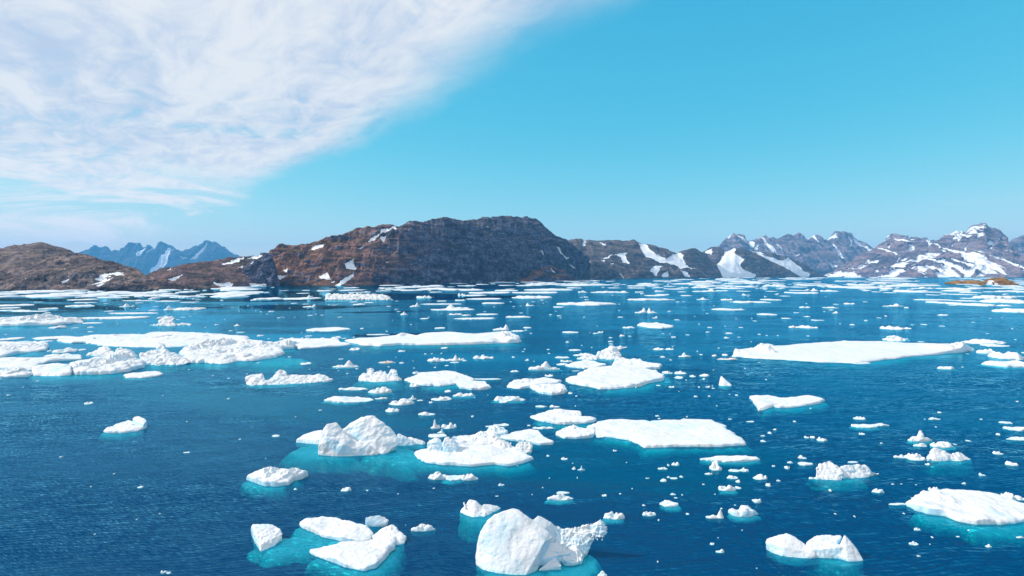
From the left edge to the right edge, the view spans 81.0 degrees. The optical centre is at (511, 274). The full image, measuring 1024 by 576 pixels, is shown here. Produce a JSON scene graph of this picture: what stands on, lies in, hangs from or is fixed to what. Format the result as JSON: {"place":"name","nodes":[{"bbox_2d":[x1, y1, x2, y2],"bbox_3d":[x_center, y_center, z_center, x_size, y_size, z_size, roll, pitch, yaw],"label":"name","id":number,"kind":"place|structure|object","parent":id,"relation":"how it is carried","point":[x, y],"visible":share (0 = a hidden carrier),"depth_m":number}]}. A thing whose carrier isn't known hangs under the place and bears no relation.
{"place":"outdoors","nodes":[
{"label":"outdoors","id":0,"kind":"place"},
{"bbox_2d":[0,242,220,289],"bbox_3d":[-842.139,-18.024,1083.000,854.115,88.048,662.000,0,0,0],"label":"rocky hill","id":1,"kind":"structure","parent":0,"point":[39,266],"depth_m":816.41},
{"bbox_2d":[79,240,247,274],"bbox_3d":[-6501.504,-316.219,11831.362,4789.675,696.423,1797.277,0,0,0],"label":"blue mountains","id":2,"kind":"structure","parent":0,"point":[147,259],"depth_m":11349.50},
{"bbox_2d":[145,216,589,288],"bbox_3d":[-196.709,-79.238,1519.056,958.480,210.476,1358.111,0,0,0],"label":"headland","id":3,"kind":"structure","parent":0,"point":[448,250],"depth_m":1281.30},
{"bbox_2d":[0,277,1023,575],"bbox_3d":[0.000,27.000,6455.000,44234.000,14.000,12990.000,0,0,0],"label":"water","id":4,"kind":"structure","parent":0,"point":[80,507],"depth_m":128.22},
{"bbox_2d":[0,367,32,379],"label":"ice floe","id":5,"kind":"object","parent":4,"relation":"on","point":[18,373],"visible":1,"depth_m":117.29},
{"bbox_2d":[0,341,48,357],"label":"ice floe","id":6,"kind":"object","parent":4,"relation":"on","point":[9,349],"visible":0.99,"depth_m":156.68},
{"bbox_2d":[0,354,81,371],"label":"ice floe","id":7,"kind":"object","parent":4,"relation":"on","point":[28,363],"visible":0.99,"depth_m":136.69},
{"bbox_2d":[0,314,84,331],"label":"ice floe","id":8,"kind":"object","parent":4,"relation":"on","point":[39,320],"visible":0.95,"depth_m":241.75},
{"bbox_2d":[6,363,82,385],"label":"iceberg","id":9,"kind":"object","parent":4,"relation":"on","point":[53,370],"visible":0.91,"depth_m":118.37},
{"bbox_2d":[32,336,73,339],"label":"ice floe","id":10,"kind":"object","parent":4,"relation":"on","point":[49,338],"visible":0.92,"depth_m":188.00},
{"bbox_2d":[52,347,77,353],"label":"ice chunk","id":11,"kind":"object","parent":4,"relation":"on","point":[67,350],"visible":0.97,"depth_m":154.39},
{"bbox_2d":[63,352,146,383],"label":"ice floe","id":12,"kind":"object","parent":4,"relation":"on","point":[116,364],"visible":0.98,"depth_m":123.06},
{"bbox_2d":[82,316,149,318],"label":"ice floe","id":13,"kind":"object","parent":4,"relation":"on","point":[131,317],"visible":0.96,"depth_m":271.78},
{"bbox_2d":[98,420,147,442],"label":"ice floe","id":14,"kind":"object","parent":4,"relation":"on","point":[128,430],"visible":0.88,"depth_m":75.84},
{"bbox_2d":[133,416,146,431],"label":"ice chunk","id":15,"kind":"object","parent":14,"relation":"on","point":[139,420],"visible":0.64,"depth_m":78.37},
{"bbox_2d":[86,343,189,373],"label":"iceberg","id":16,"kind":"object","parent":4,"relation":"on","point":[160,354],"visible":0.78,"depth_m":137.74},
{"bbox_2d":[123,375,152,380],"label":"ice chunk","id":17,"kind":"object","parent":4,"relation":"on","point":[139,378],"visible":1,"depth_m":115.54},
{"bbox_2d":[123,371,163,379],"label":"ice floe","id":18,"kind":"object","parent":4,"relation":"on","point":[156,374],"visible":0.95,"depth_m":118.24},
{"bbox_2d":[57,332,248,348],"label":"ice floe","id":19,"kind":"object","parent":4,"relation":"on","point":[170,340],"visible":0.96,"depth_m":179.13},
{"bbox_2d":[148,315,191,326],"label":"iceberg","id":20,"kind":"object","parent":4,"relation":"on","point":[165,320],"visible":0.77,"depth_m":236.44},
{"bbox_2d":[178,337,301,372],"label":"ice floe","id":21,"kind":"object","parent":4,"relation":"on","point":[213,353],"visible":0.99,"depth_m":147.04},
{"bbox_2d":[238,466,307,501],"bbox_3d":[-23.329,20.343,58.319,5.371,2.878,4.995,0,0,20],"label":"ice floe","id":22,"kind":"object","parent":4,"relation":"on","point":[267,484],"visible":1,"depth_m":57.32},
{"bbox_2d":[245,358,317,372],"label":"iceberg","id":23,"kind":"object","parent":4,"relation":"on","point":[277,367],"visible":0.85,"depth_m":133.86},
{"bbox_2d":[246,524,328,568],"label":"iceberg","id":24,"kind":"object","parent":4,"relation":"on","point":[273,549],"visible":0.96,"depth_m":43.96},
{"bbox_2d":[245,370,332,389],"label":"iceberg","id":25,"kind":"object","parent":4,"relation":"on","point":[280,379],"visible":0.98,"depth_m":110.54},
{"bbox_2d":[296,430,322,446],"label":"ice wedge","id":26,"kind":"object","parent":4,"relation":"on","point":[309,439],"visible":0.72,"depth_m":71.30},
{"bbox_2d":[283,338,350,350],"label":"ice floe","id":27,"kind":"object","parent":4,"relation":"on","point":[315,343],"visible":0.98,"depth_m":168.91},
{"bbox_2d":[306,327,350,332],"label":"ice floe","id":28,"kind":"object","parent":4,"relation":"on","point":[327,329],"visible":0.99,"depth_m":213.47},
{"bbox_2d":[290,516,373,544],"bbox_3d":[-13.763,20.657,46.386,7.924,2.172,3.914,0,0,35],"label":"ice floe","id":29,"kind":"object","parent":4,"relation":"on","point":[329,530],"visible":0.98,"depth_m":46.37},
{"bbox_2d":[330,360,358,369],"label":"ice chunk","id":30,"kind":"object","parent":4,"relation":"on","point":[348,365],"visible":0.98,"depth_m":128.86},
{"bbox_2d":[320,396,373,406],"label":"ice floe","id":31,"kind":"object","parent":4,"relation":"on","point":[344,401],"visible":1,"depth_m":94.27},
{"bbox_2d":[278,415,423,481],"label":"iceberg","id":32,"kind":"object","parent":4,"relation":"on","point":[368,445],"visible":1,"depth_m":66.31},
{"bbox_2d":[338,387,367,392],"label":"ice chunk","id":33,"kind":"object","parent":4,"relation":"on","point":[350,390],"visible":1,"depth_m":103.94},
{"bbox_2d":[303,536,405,575],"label":"ice floe","id":34,"kind":"object","parent":4,"relation":"on","point":[377,557],"visible":1,"depth_m":41.98},
{"bbox_2d":[325,293,390,299],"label":"iceberg","id":35,"kind":"object","parent":4,"relation":"on","point":[349,296],"visible":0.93,"depth_m":480.13},
{"bbox_2d":[365,515,388,532],"bbox_3d":[-10.750,19.870,47.862,1.883,1.284,0.671,0,0,0],"label":"ice chunk","id":36,"kind":"object","parent":4,"relation":"on","point":[375,523],"visible":0.72,"depth_m":47.67},
{"bbox_2d":[351,368,404,391],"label":"iceberg","id":37,"kind":"object","parent":4,"relation":"on","point":[370,379],"visible":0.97,"depth_m":112.47},
{"bbox_2d":[368,387,393,396],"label":"ice chunk","id":38,"kind":"object","parent":4,"relation":"on","point":[381,392],"visible":1,"depth_m":101.04},
{"bbox_2d":[372,525,406,567],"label":"iceberg","id":39,"kind":"object","parent":4,"relation":"on","point":[392,530],"visible":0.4,"depth_m":45.08},
{"bbox_2d":[385,408,399,414],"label":"ice chunk","id":40,"kind":"object","parent":4,"relation":"on","point":[391,411],"visible":1,"depth_m":87.17},
{"bbox_2d":[388,398,414,408],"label":"ice chunk","id":41,"kind":"object","parent":4,"relation":"on","point":[403,402],"visible":0.99,"depth_m":92.07},
{"bbox_2d":[396,434,426,449],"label":"ice ridge","id":42,"kind":"structure","parent":4,"relation":"on","point":[409,443],"depth_m":70.45},
{"bbox_2d":[411,524,435,535],"bbox_3d":[-6.957,19.987,47.007,1.973,0.761,0.751,0,0,0],"label":"ice chunk","id":43,"kind":"object","parent":4,"relation":"on","point":[424,530],"visible":1,"depth_m":46.76},
{"bbox_2d":[418,412,435,418],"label":"ice chunk","id":44,"kind":"object","parent":4,"relation":"on","point":[425,415],"visible":0.99,"depth_m":85.18},
{"bbox_2d":[427,357,444,363],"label":"ice chunk","id":45,"kind":"object","parent":4,"relation":"on","point":[434,360],"visible":1,"depth_m":137.66},
{"bbox_2d":[428,471,446,482],"bbox_3d":[-7.277,19.892,59.018,1.823,0.945,1.389,0,0,23],"label":"ice chunk","id":46,"kind":"object","parent":4,"relation":"on","point":[437,477],"visible":0.98,"depth_m":58.52},
{"bbox_2d":[428,434,446,440],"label":"ice floe","id":47,"kind":"object","parent":4,"relation":"on","point":[439,436],"visible":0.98,"depth_m":73.86},
{"bbox_2d":[345,331,530,352],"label":"ice floe","id":48,"kind":"object","parent":4,"relation":"on","point":[453,340],"visible":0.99,"depth_m":173.14},
{"bbox_2d":[404,371,474,394],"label":"ice floe","id":49,"kind":"object","parent":4,"relation":"on","point":[427,381],"visible":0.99,"depth_m":111.14},
{"bbox_2d":[431,396,451,403],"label":"ice chunk","id":50,"kind":"object","parent":4,"relation":"on","point":[445,400],"visible":0.99,"depth_m":95.17},
{"bbox_2d":[427,436,458,451],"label":"iceberg","id":51,"kind":"object","parent":4,"relation":"on","point":[448,444],"visible":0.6,"depth_m":67.26},
{"bbox_2d":[441,422,456,431],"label":"ice chunk","id":52,"kind":"object","parent":4,"relation":"on","point":[450,427],"visible":1,"depth_m":77.98},
{"bbox_2d":[440,475,462,485],"bbox_3d":[-5.907,20.150,58.587,2.391,0.736,2.008,0,0,0],"label":"ice floe","id":53,"kind":"object","parent":4,"relation":"on","point":[451,480],"visible":0.98,"depth_m":58.24},
{"bbox_2d":[452,393,475,399],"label":"ice chunk","id":54,"kind":"object","parent":4,"relation":"on","point":[462,396],"visible":0.98,"depth_m":98.26},
{"bbox_2d":[461,473,477,483],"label":"ice chunk","id":55,"kind":"object","parent":4,"relation":"on","point":[471,478],"visible":1,"depth_m":58.29},
{"bbox_2d":[456,381,491,392],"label":"ice floe","id":56,"kind":"object","parent":4,"relation":"on","point":[474,386],"visible":1,"depth_m":105.03},
{"bbox_2d":[454,317,494,320],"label":"ice floe","id":57,"kind":"object","parent":4,"relation":"on","point":[476,319],"visible":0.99,"depth_m":267.84},
{"bbox_2d":[413,439,537,478],"bbox_3d":[-4.617,20.422,66.429,14.832,2.688,10.468,0,0,0],"label":"ice floe","id":58,"kind":"object","parent":4,"relation":"on","point":[500,459],"visible":0.94,"depth_m":63.39},
{"bbox_2d":[458,500,500,543],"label":"iceberg","id":59,"kind":"object","parent":4,"relation":"on","point":[475,516],"visible":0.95,"depth_m":49.55},
{"bbox_2d":[456,431,502,444],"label":"ice floe","id":60,"kind":"object","parent":4,"relation":"on","point":[483,438],"visible":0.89,"depth_m":71.03},
{"bbox_2d":[473,355,494,360],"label":"ice chunk","id":61,"kind":"object","parent":4,"relation":"on","point":[482,358],"visible":1,"depth_m":142.07},
{"bbox_2d":[474,378,500,382],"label":"ice floe","id":62,"kind":"object","parent":4,"relation":"on","point":[490,380],"visible":0.98,"depth_m":113.89},
{"bbox_2d":[486,424,507,435],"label":"ice floe","id":63,"kind":"object","parent":4,"relation":"on","point":[498,430],"visible":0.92,"depth_m":75.25},
{"bbox_2d":[490,396,525,404],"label":"ice chunk","id":64,"kind":"object","parent":4,"relation":"on","point":[517,400],"visible":0.98,"depth_m":94.71},
{"bbox_2d":[0,277,1023,574],"bbox_3d":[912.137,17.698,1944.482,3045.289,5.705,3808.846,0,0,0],"label":"brash ice","id":65,"kind":"structure","parent":4,"relation":"on","point":[238,291],"depth_m":634.82},
{"bbox_2d":[514,442,532,455],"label":"ice chunk","id":66,"kind":"object","parent":4,"relation":"on","point":[526,447],"visible":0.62,"depth_m":67.52},
{"bbox_2d":[500,429,553,448],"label":"ice floe","id":67,"kind":"object","parent":4,"relation":"on","point":[536,439],"visible":1,"depth_m":72.19},
{"bbox_2d":[512,296,551,298],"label":"ice chunk","id":68,"kind":"object","parent":4,"relation":"on","point":[530,297],"visible":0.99,"depth_m":504.71},
{"bbox_2d":[506,377,561,391],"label":"ice floe","id":69,"kind":"object","parent":4,"relation":"on","point":[520,385],"visible":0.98,"depth_m":108.13},
{"bbox_2d":[475,508,607,575],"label":"iceberg","id":70,"kind":"object","parent":4,"relation":"on","point":[513,542],"visible":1,"depth_m":41.48},
{"bbox_2d":[532,426,554,432],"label":"ice chunk","id":71,"kind":"object","parent":4,"relation":"on","point":[549,429],"visible":0.98,"depth_m":77.61},
{"bbox_2d":[528,361,564,372],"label":"ice chunk","id":72,"kind":"object","parent":4,"relation":"on","point":[544,366],"visible":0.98,"depth_m":125.33},
{"bbox_2d":[525,288,571,290],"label":"ice chunk","id":73,"kind":"object","parent":4,"relation":"on","point":[552,289],"visible":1,"depth_m":752.32},
{"bbox_2d":[530,383,567,397],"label":"ice floe","id":74,"kind":"object","parent":4,"relation":"on","point":[551,390],"visible":1,"depth_m":101.24},
{"bbox_2d":[544,494,574,505],"bbox_3d":[4.189,20.067,53.206,2.800,0.904,1.368,0,0,0],"label":"ice chunk","id":75,"kind":"object","parent":4,"relation":"on","point":[559,500],"visible":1,"depth_m":53.08},
{"bbox_2d":[530,409,596,431],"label":"ice floe","id":76,"kind":"object","parent":4,"relation":"on","point":[558,419],"visible":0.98,"depth_m":81.70},
{"bbox_2d":[555,424,594,442],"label":"ice floe","id":77,"kind":"object","parent":4,"relation":"on","point":[573,433],"visible":0.99,"depth_m":73.93},
{"bbox_2d":[565,359,605,370],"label":"ice floe","id":78,"kind":"object","parent":4,"relation":"on","point":[585,364],"visible":0.98,"depth_m":130.34},
{"bbox_2d":[557,301,616,305],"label":"ice chunk","id":79,"kind":"object","parent":4,"relation":"on","point":[588,303],"visible":0.98,"depth_m":392.41},
{"bbox_2d":[576,345,626,362],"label":"iceberg","id":80,"kind":"object","parent":4,"relation":"on","point":[610,353],"visible":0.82,"depth_m":142.80},
{"bbox_2d":[601,511,624,525],"bbox_3d":[8.191,20.049,49.106,2.204,0.945,1.246,0,0,0],"label":"ice chunk","id":81,"kind":"object","parent":4,"relation":"on","point":[613,519],"visible":1,"depth_m":48.99},
{"bbox_2d":[565,365,675,398],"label":"ice floe","id":82,"kind":"object","parent":4,"relation":"on","point":[621,382],"visible":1,"depth_m":110.13},
{"bbox_2d":[612,359,661,370],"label":"ice floe","id":83,"kind":"object","parent":4,"relation":"on","point":[641,363],"visible":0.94,"depth_m":130.54},
{"bbox_2d":[627,298,673,300],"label":"ice chunk","id":84,"kind":"object","parent":4,"relation":"on","point":[645,299],"visible":0.98,"depth_m":461.89},
{"bbox_2d":[637,322,673,329],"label":"ice floe","id":85,"kind":"object","parent":4,"relation":"on","point":[659,326],"visible":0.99,"depth_m":227.53},
{"bbox_2d":[585,418,753,459],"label":"ice floe","id":86,"kind":"object","parent":4,"relation":"on","point":[653,439],"visible":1,"depth_m":72.70},
{"bbox_2d":[659,500,681,512],"bbox_3d":[13.703,20.155,51.931,1.968,0.722,1.691,0,0,0],"label":"ice floe","id":87,"kind":"object","parent":4,"relation":"on","point":[668,506],"visible":1,"depth_m":51.62},
{"bbox_2d":[706,509,723,521],"bbox_3d":[16.696,19.792,49.340,1.502,0.953,0.546,0,0,0],"label":"ice chunk","id":88,"kind":"object","parent":4,"relation":"on","point":[719,517],"visible":1,"depth_m":49.15},
{"bbox_2d":[709,460,721,472],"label":"ice chunk","id":89,"kind":"object","parent":4,"relation":"on","point":[714,467],"visible":1,"depth_m":61.47},
{"bbox_2d":[718,376,731,388],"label":"iceberg","id":90,"kind":"object","parent":4,"relation":"on","point":[723,382],"visible":0.91,"depth_m":107.99},
{"bbox_2d":[718,485,738,495],"bbox_3d":[20.033,20.027,55.610,1.839,0.935,1.309,0,0,0],"label":"ice chunk","id":91,"kind":"object","parent":4,"relation":"on","point":[729,490],"visible":1,"depth_m":55.38},
{"bbox_2d":[699,455,762,466],"bbox_3d":[23.422,20.107,64.501,6.818,0.887,2.269,0,0,0],"label":"ice floe","id":92,"kind":"object","parent":4,"relation":"on","point":[736,461],"visible":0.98,"depth_m":64.13},
{"bbox_2d":[726,505,761,523],"bbox_3d":[19.323,19.922,49.876,2.829,1.210,1.939,0,0,0],"label":"ice chunk","id":93,"kind":"object","parent":4,"relation":"on","point":[746,514],"visible":1,"depth_m":49.56},
{"bbox_2d":[753,474,767,482],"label":"ice chunk","id":94,"kind":"object","parent":4,"relation":"on","point":[760,478],"visible":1,"depth_m":58.56},
{"bbox_2d":[749,395,831,420],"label":"ice floe","id":95,"kind":"object","parent":4,"relation":"on","point":[773,407],"visible":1,"depth_m":91.12},
{"bbox_2d":[766,533,863,575],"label":"iceberg","id":96,"kind":"object","parent":4,"relation":"on","point":[824,555],"visible":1,"depth_m":42.43},
{"bbox_2d":[805,461,878,494],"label":"iceberg","id":97,"kind":"object","parent":4,"relation":"on","point":[844,479],"visible":1,"depth_m":58.71},
{"bbox_2d":[732,341,979,371],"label":"ice floe","id":98,"kind":"object","parent":4,"relation":"on","point":[840,353],"visible":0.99,"depth_m":148.21},
{"bbox_2d":[828,286,884,287],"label":"ice chunk","id":99,"kind":"object","parent":4,"relation":"on","point":[852,286],"visible":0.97,"depth_m":907.37},
{"bbox_2d":[849,424,879,431],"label":"ice floe","id":100,"kind":"object","parent":4,"relation":"on","point":[864,428],"visible":1,"depth_m":78.26},
{"bbox_2d":[882,337,909,342],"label":"ice chunk","id":101,"kind":"object","parent":4,"relation":"on","point":[896,339],"visible":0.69,"depth_m":182.54},
{"bbox_2d":[888,503,905,508],"bbox_3d":[33.562,20.111,52.195,1.679,0.386,0.493,0,0,0],"label":"ice floe","id":102,"kind":"object","parent":4,"relation":"on","point":[897,505],"visible":1,"depth_m":52.01},
{"bbox_2d":[906,453,925,463],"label":"ice chunk","id":103,"kind":"object","parent":4,"relation":"on","point":[915,458],"visible":1,"depth_m":64.67},
{"bbox_2d":[905,430,932,445],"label":"ice chunk","id":104,"kind":"object","parent":4,"relation":"on","point":[919,438],"visible":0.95,"depth_m":71.79},
{"bbox_2d":[930,441,956,451],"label":"ice chunk","id":105,"kind":"object","parent":4,"relation":"on","point":[942,445],"visible":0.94,"depth_m":69.43},
{"bbox_2d":[937,366,955,371],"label":"ice chunk","id":106,"kind":"object","parent":4,"relation":"on","point":[943,369],"visible":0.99,"depth_m":126.75},
{"bbox_2d":[919,447,975,479],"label":"iceberg","id":107,"kind":"object","parent":4,"relation":"on","point":[955,468],"visible":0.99,"depth_m":64.18},
{"bbox_2d":[905,488,1023,549],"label":"ice floe","id":108,"kind":"object","parent":4,"relation":"on","point":[993,520],"visible":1,"depth_m":49.25},
{"bbox_2d":[946,303,995,306],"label":"ice floe","id":109,"kind":"object","parent":4,"relation":"on","point":[977,304],"visible":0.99,"depth_m":386.71},
{"bbox_2d":[945,277,1019,286],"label":"islet","id":110,"kind":"object","parent":4,"relation":"in","point":[998,281],"visible":0.84,"depth_m":1163.06},
{"bbox_2d":[962,339,1006,345],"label":"ice chunk","id":111,"kind":"object","parent":4,"relation":"on","point":[973,342],"visible":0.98,"depth_m":173.40},
{"bbox_2d":[972,295,1016,298],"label":"ice chunk","id":112,"kind":"object","parent":4,"relation":"on","point":[993,297],"visible":0.98,"depth_m":491.85},
{"bbox_2d":[980,344,1009,348],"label":"ice floe","id":113,"kind":"object","parent":4,"relation":"on","point":[995,346],"visible":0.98,"depth_m":167.00},
{"bbox_2d":[977,360,1023,369],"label":"ice floe","id":114,"kind":"object","parent":4,"relation":"on","point":[1015,364],"visible":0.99,"depth_m":131.72},
{"bbox_2d":[979,299,1023,303],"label":"ice chunk","id":115,"kind":"object","parent":4,"relation":"on","point":[1004,301],"visible":1,"depth_m":423.81},
{"bbox_2d":[987,351,1023,360],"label":"ice chunk","id":116,"kind":"object","parent":4,"relation":"on","point":[1007,355],"visible":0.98,"depth_m":142.82},
{"bbox_2d":[992,308,1023,313],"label":"ice chunk","id":117,"kind":"object","parent":4,"relation":"on","point":[1014,311],"visible":0.98,"depth_m":317.56},
{"bbox_2d":[1003,426,1023,435],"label":"ice floe","id":118,"kind":"object","parent":4,"relation":"on","point":[1012,430],"visible":1,"depth_m":77.01},
{"bbox_2d":[1006,437,1023,444],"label":"ice floe","id":119,"kind":"object","parent":4,"relation":"on","point":[1017,440],"visible":0.98,"depth_m":72.48},
{"bbox_2d":[0,0,1023,256],"label":"sky","id":120,"kind":"structure","parent":0,"point":[246,127]},
{"bbox_2d":[568,238,825,279],"bbox_3d":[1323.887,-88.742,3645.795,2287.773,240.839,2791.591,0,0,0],"label":"snow patched hills","id":121,"kind":"structure","parent":0,"point":[620,259],"depth_m":3397.79},
{"bbox_2d":[719,231,873,274],"bbox_3d":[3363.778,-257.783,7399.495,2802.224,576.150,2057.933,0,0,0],"label":"serrated mountains","id":122,"kind":"structure","parent":0,"point":[821,255],"depth_m":6996.15},
{"bbox_2d":[824,222,1023,277],"bbox_3d":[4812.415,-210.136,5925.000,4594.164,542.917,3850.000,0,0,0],"label":"snowy mountain","id":123,"kind":"structure","parent":0,"point":[982,250],"depth_m":4643.07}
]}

